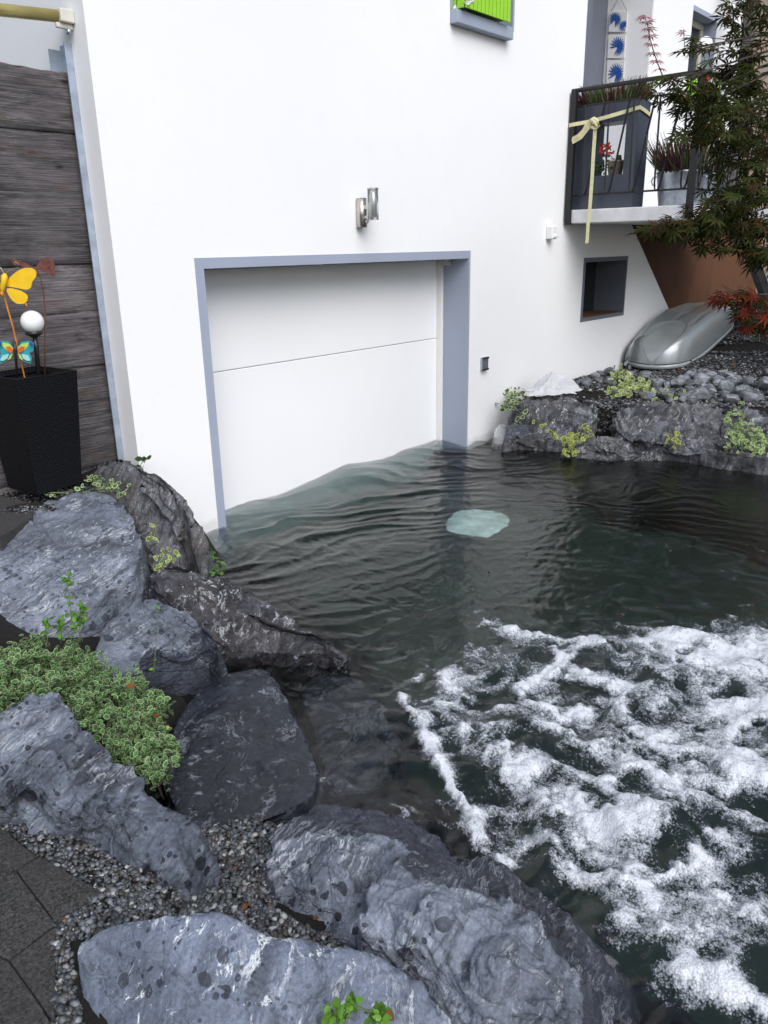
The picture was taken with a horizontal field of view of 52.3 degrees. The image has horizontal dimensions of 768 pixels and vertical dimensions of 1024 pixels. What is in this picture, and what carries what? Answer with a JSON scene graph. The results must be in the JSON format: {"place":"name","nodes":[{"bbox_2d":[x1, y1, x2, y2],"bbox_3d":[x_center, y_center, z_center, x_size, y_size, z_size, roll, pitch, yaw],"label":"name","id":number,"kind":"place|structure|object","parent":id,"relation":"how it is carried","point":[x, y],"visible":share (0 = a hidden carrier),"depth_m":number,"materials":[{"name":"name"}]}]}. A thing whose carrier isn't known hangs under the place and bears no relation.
{"place":"outdoors","nodes":[
{"label":"outdoors","id":0,"kind":"place"},
{"bbox_2d":[0,480,94,522],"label":"gravel","id":1,"kind":"structure","parent":0,"point":[30,500],"depth_m":4.13,"materials":[{"name":"gravel"}]},
{"bbox_2d":[0,366,81,494],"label":"wicker planter","id":2,"kind":"object","parent":1,"relation":"on","point":[40,451],"visible":0.89,"depth_m":3.98,"materials":[{"name":"wicker"}]},
{"bbox_2d":[0,340,33,377],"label":"butterfly stake","id":3,"kind":"object","parent":2,"relation":"in","point":[24,349],"visible":1,"depth_m":3.89,"materials":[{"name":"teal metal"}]},
{"bbox_2d":[0,262,36,377],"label":"butterfly stake","id":4,"kind":"object","parent":2,"relation":"in","point":[23,278],"visible":0.98,"depth_m":3.83,"materials":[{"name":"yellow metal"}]},
{"bbox_2d":[20,310,43,375],"bbox_3d":[-1.764,-0.845,3.961,0.112,0.342,0.112,15,25,39],"label":"solar lamp","id":5,"kind":"object","parent":2,"relation":"in","point":[32,323],"visible":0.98,"depth_m":3.90,"materials":[{"name":"white glass"}]},
{"bbox_2d":[11,258,55,374],"bbox_3d":[-1.732,-0.970,3.947,0.212,0.595,0.015,-1,19,1],"label":"butterfly stake","id":6,"kind":"object","parent":2,"relation":"in","point":[47,265],"visible":0.99,"depth_m":3.87,"materials":[{"name":"metal"}]},
{"bbox_2d":[0,260,767,1023],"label":"ground","id":7,"kind":"structure","parent":0,"point":[10,632],"depth_m":3.26,"materials":[{"name":"gravel"}]},
{"bbox_2d":[0,496,32,550],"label":"paver","id":8,"kind":"object","parent":7,"relation":"on","point":[12,524],"visible":0.47,"depth_m":3.75,"materials":[{"name":"concrete"}]},
{"bbox_2d":[0,828,35,879],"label":"paver","id":9,"kind":"object","parent":7,"relation":"on","point":[15,855],"visible":0.54,"depth_m":2.04,"materials":[{"name":"concrete"}]},
{"bbox_2d":[0,958,49,1023],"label":"paver","id":10,"kind":"object","parent":7,"relation":"on","point":[19,1003],"visible":1,"depth_m":1.64,"materials":[{"name":"concrete"}]},
{"bbox_2d":[0,871,53,962],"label":"paver","id":11,"kind":"object","parent":7,"relation":"on","point":[26,920],"visible":0.66,"depth_m":1.85,"materials":[{"name":"concrete"}]},
{"bbox_2d":[11,927,55,1021],"bbox_3d":[-0.763,1.049,1.709,0.094,0.080,0.258,-8,20,-20],"label":"paver","id":12,"kind":"object","parent":7,"relation":"on","point":[34,968],"visible":0.6,"depth_m":1.72,"materials":[{"name":"concrete"}]},
{"bbox_2d":[17,857,100,922],"bbox_3d":[-0.819,0.963,1.966,0.237,0.080,0.118,15,25,39],"label":"paver","id":13,"kind":"object","parent":7,"relation":"on","point":[58,893],"visible":0.62,"depth_m":1.93,"materials":[{"name":"concrete"}]},
{"bbox_2d":[0,42,123,492],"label":"timber screen","id":14,"kind":"object","parent":7,"relation":"on","point":[46,211],"visible":0.52,"depth_m":4.11,"materials":[{"name":"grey wood"}]},
{"bbox_2d":[0,490,150,637],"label":"boulder","id":15,"kind":"object","parent":7,"relation":"on","point":[91,542],"visible":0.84,"depth_m":3.59,"materials":[{"name":"stone"}]},
{"bbox_2d":[44,474,130,497],"bbox_3d":[-1.535,-0.132,4.173,0.391,0.111,0.518,3,19,12],"label":"creeper","id":16,"kind":"object","parent":15,"relation":"on","point":[112,485],"visible":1,"depth_m":4.19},
{"bbox_2d":[0,631,183,798],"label":"variegated shrub","id":17,"kind":"object","parent":7,"relation":"on","point":[84,682],"visible":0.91,"depth_m":2.62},
{"bbox_2d":[42,571,159,671],"bbox_3d":[-1.060,0.410,2.988,0.459,0.277,0.280,1,19,6],"label":"seedling","id":18,"kind":"object","parent":17,"relation":"on","point":[76,619],"visible":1,"depth_m":2.94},
{"bbox_2d":[0,821,211,1023],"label":"gravel","id":19,"kind":"structure","parent":7,"relation":"on","point":[119,911],"depth_m":1.92,"materials":[{"name":"gravel"}]},
{"bbox_2d":[0,692,220,902],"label":"boulder","id":20,"kind":"object","parent":7,"relation":"on","point":[62,772],"visible":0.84,"depth_m":2.12,"materials":[{"name":"stone"}]},
{"bbox_2d":[90,459,214,577],"bbox_3d":[-1.337,0.200,4.385,1.051,0.886,0.302,15,25,39],"label":"boulder","id":21,"kind":"object","parent":7,"relation":"on","point":[154,499],"visible":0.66,"depth_m":4.20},
{"bbox_2d":[135,455,150,469],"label":"creeper","id":22,"kind":"object","parent":21,"relation":"on","point":[142,459],"visible":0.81,"depth_m":4.42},
{"bbox_2d":[146,523,180,570],"bbox_3d":[-1.075,0.158,3.798,0.150,0.189,0.372,-7,20,-17],"label":"creeper","id":23,"kind":"object","parent":21,"relation":"on","point":[167,558],"visible":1,"depth_m":3.76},
{"bbox_2d":[196,545,226,575],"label":"creeper","id":24,"kind":"object","parent":21,"relation":"on","point":[215,568],"visible":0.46,"depth_m":4.24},
{"bbox_2d":[95,599,228,695],"bbox_3d":[-0.907,0.696,3.259,0.538,0.655,0.297,-3,19,-7],"label":"boulder","id":25,"kind":"object","parent":7,"relation":"on","point":[190,660],"visible":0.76,"depth_m":3.16,"materials":[{"name":"stone"}]},
{"bbox_2d":[161,669,319,830],"bbox_3d":[-0.530,0.947,2.840,0.538,0.338,0.969,-7,20,-17],"label":"boulder","id":26,"kind":"object","parent":7,"relation":"on","point":[244,751],"visible":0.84,"depth_m":2.69,"materials":[{"name":"stone"}]},
{"bbox_2d":[172,823,318,940],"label":"leaf litter","id":27,"kind":"object","parent":7,"relation":"on","point":[267,896],"visible":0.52,"depth_m":2.00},
{"bbox_2d":[148,570,350,669],"bbox_3d":[-0.647,0.628,3.538,1.026,0.600,0.432,15,25,39],"label":"boulder","id":28,"kind":"object","parent":7,"relation":"on","point":[242,627],"visible":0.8,"depth_m":3.45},
{"bbox_2d":[78,912,451,1023],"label":"boulder","id":29,"kind":"object","parent":7,"relation":"on","point":[211,968],"visible":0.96,"depth_m":1.61,"materials":[{"name":"stone"}]},
{"bbox_2d":[321,990,392,1023],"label":"plant","id":30,"kind":"object","parent":29,"relation":"on","point":[378,1014],"visible":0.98,"depth_m":1.46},
{"bbox_2d":[385,1009,393,1020],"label":"fallen leaf","id":31,"kind":"object","parent":30,"relation":"on","point":[389,1012],"visible":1,"depth_m":1.45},
{"bbox_2d":[183,815,347,947],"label":"gravel","id":32,"kind":"structure","parent":7,"relation":"on","point":[228,903],"depth_m":2.05,"materials":[{"name":"gravel"}]},
{"bbox_2d":[266,804,452,949],"bbox_3d":[-0.027,1.084,2.143,0.517,0.609,0.561,15,25,39],"label":"boulder","id":33,"kind":"object","parent":7,"relation":"on","point":[328,865],"visible":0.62,"depth_m":2.02,"materials":[{"name":"stone"}]},
{"bbox_2d":[0,0,767,532],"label":"house","id":34,"kind":"structure","parent":7,"relation":"on","point":[242,156],"depth_m":5.64,"materials":[{"name":"white paint"}]},
{"bbox_2d":[0,3,74,34],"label":"awning pole","id":35,"kind":"object","parent":34,"relation":"attached to","point":[61,18],"visible":1,"depth_m":3.79,"materials":[{"name":"metal"}]},
{"bbox_2d":[204,260,436,509],"bbox_3d":[-0.414,-0.380,6.250,0.050,3.049,2.636,15,25,39],"label":"garage door","id":36,"kind":"structure","parent":34,"relation":"in","point":[318,370],"depth_m":5.89,"materials":[{"name":"metal"}]},
{"bbox_2d":[356,188,378,226],"bbox_3d":[-0.114,-2.100,5.396,0.183,0.249,0.078,15,25,39],"label":"wall lamp","id":37,"kind":"object","parent":34,"relation":"attached to","point":[362,207],"visible":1,"depth_m":5.37,"materials":[{"name":"metal"}]},
{"bbox_2d":[453,0,474,11],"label":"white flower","id":38,"kind":"object","parent":34,"relation":"on","point":[468,2],"visible":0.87,"depth_m":5.71,"materials":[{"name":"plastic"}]},
{"bbox_2d":[453,0,510,22],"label":"window shutter","id":39,"kind":"object","parent":34,"relation":"on","point":[497,10],"visible":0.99,"depth_m":5.93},
{"bbox_2d":[480,356,488,370],"bbox_3d":[0.897,-1.321,6.957,0.031,0.120,0.095,15,25,39],"label":"keypad","id":40,"kind":"object","parent":34,"relation":"attached to","point":[484,364],"visible":1,"depth_m":6.94,"materials":[{"name":"metal"}]},
{"bbox_2d":[546,226,557,238],"bbox_3d":[1.580,-2.613,7.304,0.096,0.120,0.090,15,25,39],"label":"sensor","id":41,"kind":"object","parent":34,"relation":"attached to","point":[551,232],"visible":1,"depth_m":7.28,"materials":[{"name":"white plastic"}]},
{"bbox_2d":[580,256,627,321],"bbox_3d":[2.212,-2.445,8.517,0.423,0.638,1.015,15,25,39],"label":"basement window frame","id":42,"kind":"structure","parent":34,"relation":"in","point":[611,272],"depth_m":8.80,"materials":[{"name":"grey paint"}]},
{"bbox_2d":[569,105,650,242],"bbox_3d":[2.052,-3.101,7.263,0.636,1.140,0.402,15,25,39],"label":"ribbon","id":43,"kind":"object","parent":34,"relation":"attached to","point":[592,122],"visible":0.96,"depth_m":7.11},
{"bbox_2d":[572,99,650,209],"bbox_3d":[2.101,-3.289,7.255,0.600,0.887,0.230,15,25,39],"label":"balcony planter","id":44,"kind":"object","parent":34,"relation":"on","point":[620,181],"visible":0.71,"depth_m":7.17,"materials":[{"name":"grey stone"}]},
{"bbox_2d":[608,160,623,174],"bbox_3d":[2.144,-3.184,7.237,0.156,0.125,0.156,15,25,39],"label":"flower pot","id":45,"kind":"object","parent":44,"relation":"in","point":[619,167],"visible":0.6,"depth_m":7.18,"materials":[{"name":"beige ceramic"}]},
{"bbox_2d":[595,142,621,174],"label":"geranium","id":46,"kind":"object","parent":45,"relation":"in","point":[599,170],"visible":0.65,"depth_m":7.23,"materials":[{"name":"red plant"}]},
{"bbox_2d":[578,74,655,105],"bbox_3d":[2.092,-3.789,7.087,0.736,0.212,0.342,15,25,39],"label":"heather","id":47,"kind":"object","parent":44,"relation":"in","point":[619,93],"visible":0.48,"depth_m":7.00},
{"bbox_2d":[606,0,627,83],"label":"leaf pictures","id":48,"kind":"object","parent":34,"relation":"hanging from","point":[616,43],"visible":0.94,"depth_m":8.25,"materials":[{"name":"white plastic"}]},
{"bbox_2d":[651,170,707,205],"bbox_3d":[2.678,-2.930,7.096,0.427,0.294,0.418,15,25,39],"label":"bucket","id":49,"kind":"object","parent":34,"relation":"on","point":[672,197],"visible":0.45,"depth_m":6.97,"materials":[{"name":"metal"}]},
{"bbox_2d":[642,133,719,172],"bbox_3d":[2.680,-3.186,7.009,0.600,0.333,1.124,15,25,39],"label":"heather","id":50,"kind":"object","parent":49,"relation":"in","point":[674,159],"visible":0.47,"depth_m":6.82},
{"bbox_2d":[687,19,703,85],"bbox_3d":[3.530,-5.292,9.114,0.060,0.790,0.707,15,25,39],"label":"window frame","id":51,"kind":"structure","parent":34,"relation":"in","point":[697,27],"depth_m":9.20,"materials":[{"name":"grey glass"}]},
{"bbox_2d":[697,36,712,50],"bbox_3d":[3.606,-5.254,8.788,0.170,0.170,0.170,15,25,39],"label":"garden ball","id":52,"kind":"object","parent":34,"relation":"attached to","point":[707,40],"visible":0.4,"depth_m":8.72,"materials":[{"name":"white glass"}]},
{"bbox_2d":[697,173,726,205],"bbox_3d":[3.103,-3.091,7.533,0.368,0.304,0.347,15,25,39],"label":"bucket","id":53,"kind":"object","parent":34,"relation":"on","point":[705,187],"visible":0.09,"depth_m":7.39,"materials":[{"name":"metal"}]},
{"bbox_2d":[689,147,737,175],"bbox_3d":[3.116,-3.361,7.452,0.500,0.342,0.894,15,25,39],"label":"heather","id":54,"kind":"object","parent":53,"relation":"in","point":[715,166],"visible":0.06,"depth_m":7.32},
{"bbox_2d":[356,852,619,1023],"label":"boulder","id":55,"kind":"object","parent":7,"relation":"on","point":[481,940],"visible":0.95,"depth_m":1.73,"materials":[{"name":"stone"}]},
{"bbox_2d":[492,424,506,444],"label":"stone","id":56,"kind":"object","parent":7,"relation":"on","point":[499,436],"visible":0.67,"depth_m":7.08,"materials":[{"name":"white stone"}]},
{"bbox_2d":[504,425,528,441],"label":"stone","id":57,"kind":"object","parent":7,"relation":"on","point":[523,430],"visible":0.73,"depth_m":6.94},
{"bbox_2d":[501,438,565,451],"bbox_3d":[1.336,-0.453,6.906,0.612,0.407,0.132,1,19,7],"label":"boulder","id":58,"kind":"object","parent":7,"relation":"on","point":[516,444],"visible":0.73,"depth_m":6.85,"materials":[{"name":"stone"}]},
{"bbox_2d":[507,395,599,450],"bbox_3d":[1.519,-0.659,7.036,0.786,0.710,0.575,6,20,19],"label":"boulder","id":59,"kind":"object","parent":7,"relation":"on","point":[564,416],"visible":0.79,"depth_m":6.97,"materials":[{"name":"stone"}]},
{"bbox_2d":[495,386,527,424],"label":"creeper","id":60,"kind":"object","parent":59,"relation":"on","point":[514,402],"visible":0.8,"depth_m":7.13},
{"bbox_2d":[522,371,581,396],"bbox_3d":[1.562,-1.193,7.193,0.552,0.199,0.370,1,19,5],"label":"cloth","id":61,"kind":"object","parent":59,"relation":"on","point":[551,383],"visible":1,"depth_m":7.16,"materials":[{"name":"white fabric"}]},
{"bbox_2d":[532,420,593,456],"bbox_3d":[1.564,-0.652,6.701,0.646,0.270,0.459,31,37,57],"label":"creeper","id":62,"kind":"object","parent":59,"relation":"on","point":[571,440],"visible":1,"depth_m":6.59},
{"bbox_2d":[560,436,646,460],"bbox_3d":[1.850,-0.393,6.598,0.743,0.476,0.244,2,19,8],"label":"boulder","id":63,"kind":"object","parent":7,"relation":"on","point":[604,448],"visible":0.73,"depth_m":6.56,"materials":[{"name":"stone"}]},
{"bbox_2d":[604,377,613,384],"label":"cobble","id":64,"kind":"object","parent":7,"relation":"on","point":[607,381],"visible":0.81,"depth_m":7.89,"materials":[{"name":"stone"}]},
{"bbox_2d":[638,370,651,377],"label":"cobble","id":65,"kind":"object","parent":7,"relation":"on","point":[645,373],"visible":0.81,"depth_m":8.27,"materials":[{"name":"stone"}]},
{"bbox_2d":[643,391,655,400],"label":"cobble","id":66,"kind":"object","parent":7,"relation":"on","point":[649,395],"visible":0.94,"depth_m":7.16,"materials":[{"name":"stone"}]},
{"bbox_2d":[554,307,767,431],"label":"gravel","id":67,"kind":"structure","parent":7,"relation":"on","point":[716,400],"depth_m":8.21,"materials":[{"name":"gravel"}]},
{"bbox_2d":[580,377,592,385],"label":"cobble","id":68,"kind":"object","parent":67,"relation":"on","point":[586,381],"visible":0.98,"depth_m":7.84,"materials":[{"name":"stone"}]},
{"bbox_2d":[604,363,686,402],"bbox_3d":[2.617,-1.319,7.825,0.745,0.191,1.814,5,20,16],"label":"creeper","id":69,"kind":"object","parent":67,"relation":"on","point":[625,386],"visible":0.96,"depth_m":7.45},
{"bbox_2d":[652,381,662,387],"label":"cobble","id":70,"kind":"object","parent":67,"relation":"on","point":[656,384],"visible":0.86,"depth_m":7.60,"materials":[{"name":"stone"}]},
{"bbox_2d":[655,387,663,397],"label":"cobble","id":71,"kind":"object","parent":67,"relation":"on","point":[659,390],"visible":0.48,"depth_m":7.37,"materials":[{"name":"stone"}]},
{"bbox_2d":[671,378,684,387],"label":"cobble","id":72,"kind":"object","parent":67,"relation":"on","point":[677,382],"visible":0.97,"depth_m":7.58,"materials":[{"name":"stone"}]},
{"bbox_2d":[624,302,733,370],"bbox_3d":[3.677,-2.126,9.487,0.645,0.731,2.213,15,25,39],"label":"roof box","id":73,"kind":"object","parent":67,"relation":"on","point":[676,337],"visible":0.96,"depth_m":9.01,"materials":[{"name":"silver metal"}]},
{"bbox_2d":[678,396,686,402],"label":"cobble","id":74,"kind":"object","parent":67,"relation":"on","point":[682,399],"visible":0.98,"depth_m":7.06,"materials":[{"name":"stone"}]},
{"bbox_2d":[684,379,694,385],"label":"cobble","id":75,"kind":"object","parent":67,"relation":"on","point":[691,382],"visible":0.8,"depth_m":7.56,"materials":[{"name":"stone"}]},
{"bbox_2d":[684,385,694,391],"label":"cobble","id":76,"kind":"object","parent":67,"relation":"on","point":[688,387],"visible":0.45,"depth_m":7.35,"materials":[{"name":"stone"}]},
{"bbox_2d":[686,392,699,401],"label":"cobble","id":77,"kind":"object","parent":67,"relation":"on","point":[694,397],"visible":0.96,"depth_m":6.99,"materials":[{"name":"stone"}]},
{"bbox_2d":[693,378,702,385],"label":"cobble","id":78,"kind":"object","parent":67,"relation":"on","point":[698,381],"visible":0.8,"depth_m":7.58,"materials":[{"name":"stone"}]},
{"bbox_2d":[693,388,710,399],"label":"cobble","id":79,"kind":"object","parent":67,"relation":"on","point":[703,393],"visible":0.77,"depth_m":7.04,"materials":[{"name":"stone"}]},
{"bbox_2d":[704,384,715,389],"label":"cobble","id":80,"kind":"object","parent":67,"relation":"on","point":[708,386],"visible":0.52,"depth_m":7.40,"materials":[{"name":"stone"}]},
{"bbox_2d":[712,379,720,386],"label":"cobble","id":81,"kind":"object","parent":67,"relation":"on","point":[715,382],"visible":0.56,"depth_m":7.54,"materials":[{"name":"stone"}]},
{"bbox_2d":[717,390,729,396],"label":"cobble","id":82,"kind":"object","parent":67,"relation":"on","point":[723,392],"visible":0.61,"depth_m":7.17,"materials":[{"name":"stone"}]},
{"bbox_2d":[724,394,739,403],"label":"cobble","id":83,"kind":"object","parent":67,"relation":"on","point":[732,399],"visible":1,"depth_m":6.93,"materials":[{"name":"stone"}]},
{"bbox_2d":[742,376,753,385],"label":"cobble","id":84,"kind":"object","parent":67,"relation":"on","point":[749,380],"visible":0.87,"depth_m":7.53,"materials":[{"name":"stone"}]},
{"bbox_2d":[757,377,767,389],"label":"cobble","id":85,"kind":"object","parent":67,"relation":"on","point":[762,383],"visible":1,"depth_m":7.35,"materials":[{"name":"stone"}]},
{"bbox_2d":[660,390,673,399],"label":"cobble","id":86,"kind":"object","parent":7,"relation":"on","point":[667,393],"visible":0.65,"depth_m":7.23,"materials":[{"name":"stone"}]},
{"bbox_2d":[662,381,671,387],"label":"cobble","id":87,"kind":"object","parent":7,"relation":"on","point":[666,384],"visible":0.98,"depth_m":7.62,"materials":[{"name":"stone"}]},
{"bbox_2d":[585,360,758,400],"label":"leaf litter","id":88,"kind":"object","parent":7,"relation":"on","point":[679,368],"visible":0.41,"depth_m":8.57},
{"bbox_2d":[609,400,767,454],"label":"boulder","id":89,"kind":"object","parent":7,"relation":"on","point":[648,427],"visible":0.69,"depth_m":6.69,"materials":[{"name":"stone"}]},
{"bbox_2d":[722,401,767,456],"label":"shrub","id":90,"kind":"object","parent":89,"relation":"on","point":[739,438],"visible":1,"depth_m":6.09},
{"bbox_2d":[624,0,767,342],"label":"japanese maple","id":91,"kind":"object","parent":7,"relation":"on","point":[717,221],"visible":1,"depth_m":4.30,"materials":[{"name":"green plant"}]},
{"bbox_2d":[693,372,709,383],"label":"cobble","id":92,"kind":"object","parent":7,"relation":"on","point":[704,377],"visible":0.6,"depth_m":7.66,"materials":[{"name":"stone"}]},
{"bbox_2d":[645,446,767,474],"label":"boulder","id":93,"kind":"object","parent":7,"relation":"on","point":[734,461],"visible":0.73,"depth_m":6.23,"materials":[{"name":"stone"}]},
{"bbox_2d":[665,430,680,448],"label":"creeper","id":94,"kind":"object","parent":93,"relation":"on","point":[677,433],"visible":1,"depth_m":6.32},
{"bbox_2d":[703,370,716,379],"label":"cobble","id":95,"kind":"object","parent":7,"relation":"on","point":[710,373],"visible":0.54,"depth_m":7.90,"materials":[{"name":"stone"}]},
{"bbox_2d":[712,375,725,381],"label":"cobble","id":96,"kind":"object","parent":7,"relation":"on","point":[716,377],"visible":0.63,"depth_m":7.72,"materials":[{"name":"stone"}]},
{"bbox_2d":[717,379,734,390],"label":"cobble","id":97,"kind":"object","parent":7,"relation":"on","point":[727,385],"visible":0.84,"depth_m":7.35,"materials":[{"name":"stone"}]},
{"bbox_2d":[723,371,734,377],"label":"cobble","id":98,"kind":"object","parent":7,"relation":"on","point":[727,373],"visible":0.6,"depth_m":7.85,"materials":[{"name":"stone"}]},
{"bbox_2d":[725,377,739,384],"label":"cobble","id":99,"kind":"object","parent":7,"relation":"on","point":[733,380],"visible":0.53,"depth_m":7.55,"materials":[{"name":"stone"}]},
{"bbox_2d":[733,384,750,394],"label":"cobble","id":100,"kind":"object","parent":7,"relation":"on","point":[737,389],"visible":0.39,"depth_m":7.21,"materials":[{"name":"stone"}]},
{"bbox_2d":[738,388,753,399],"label":"cobble","id":101,"kind":"object","parent":7,"relation":"on","point":[741,394],"visible":0.55,"depth_m":7.06,"materials":[{"name":"stone"}]},
{"bbox_2d":[743,392,759,402],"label":"cobble","id":102,"kind":"object","parent":7,"relation":"on","point":[748,397],"visible":0.92,"depth_m":6.93,"materials":[{"name":"stone"}]},
{"bbox_2d":[738,0,767,292],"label":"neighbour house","id":103,"kind":"structure","parent":7,"relation":"on","point":[765,69],"depth_m":16.27,"materials":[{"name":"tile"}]},
{"bbox_2d":[740,231,767,314],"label":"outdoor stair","id":104,"kind":"object","parent":7,"relation":"on","point":[760,281],"visible":0.24,"depth_m":9.66,"materials":[{"name":"grey concrete"}]},
{"bbox_2d":[751,388,761,393],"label":"cobble","id":105,"kind":"object","parent":7,"relation":"on","point":[756,390],"visible":0.33,"depth_m":7.09,"materials":[{"name":"stone"}]},
{"bbox_2d":[761,369,767,375],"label":"cobble","id":106,"kind":"object","parent":7,"relation":"on","point":[764,372],"visible":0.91,"depth_m":7.74,"materials":[{"name":"stone"}]},
{"bbox_2d":[148,438,767,1023],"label":"water","id":107,"kind":"structure","parent":0,"point":[308,556],"depth_m":3.67,"materials":[{"name":"black liquid"}]},
{"bbox_2d":[322,611,767,1018],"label":"foam","id":108,"kind":"object","parent":107,"relation":"on","point":[725,983],"visible":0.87,"depth_m":2.58,"materials":[{"name":"liquid"}]},
{"bbox_2d":[723,0,757,202],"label":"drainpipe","id":109,"kind":"object","parent":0,"point":[744,21],"visible":0.04,"depth_m":8.86,"materials":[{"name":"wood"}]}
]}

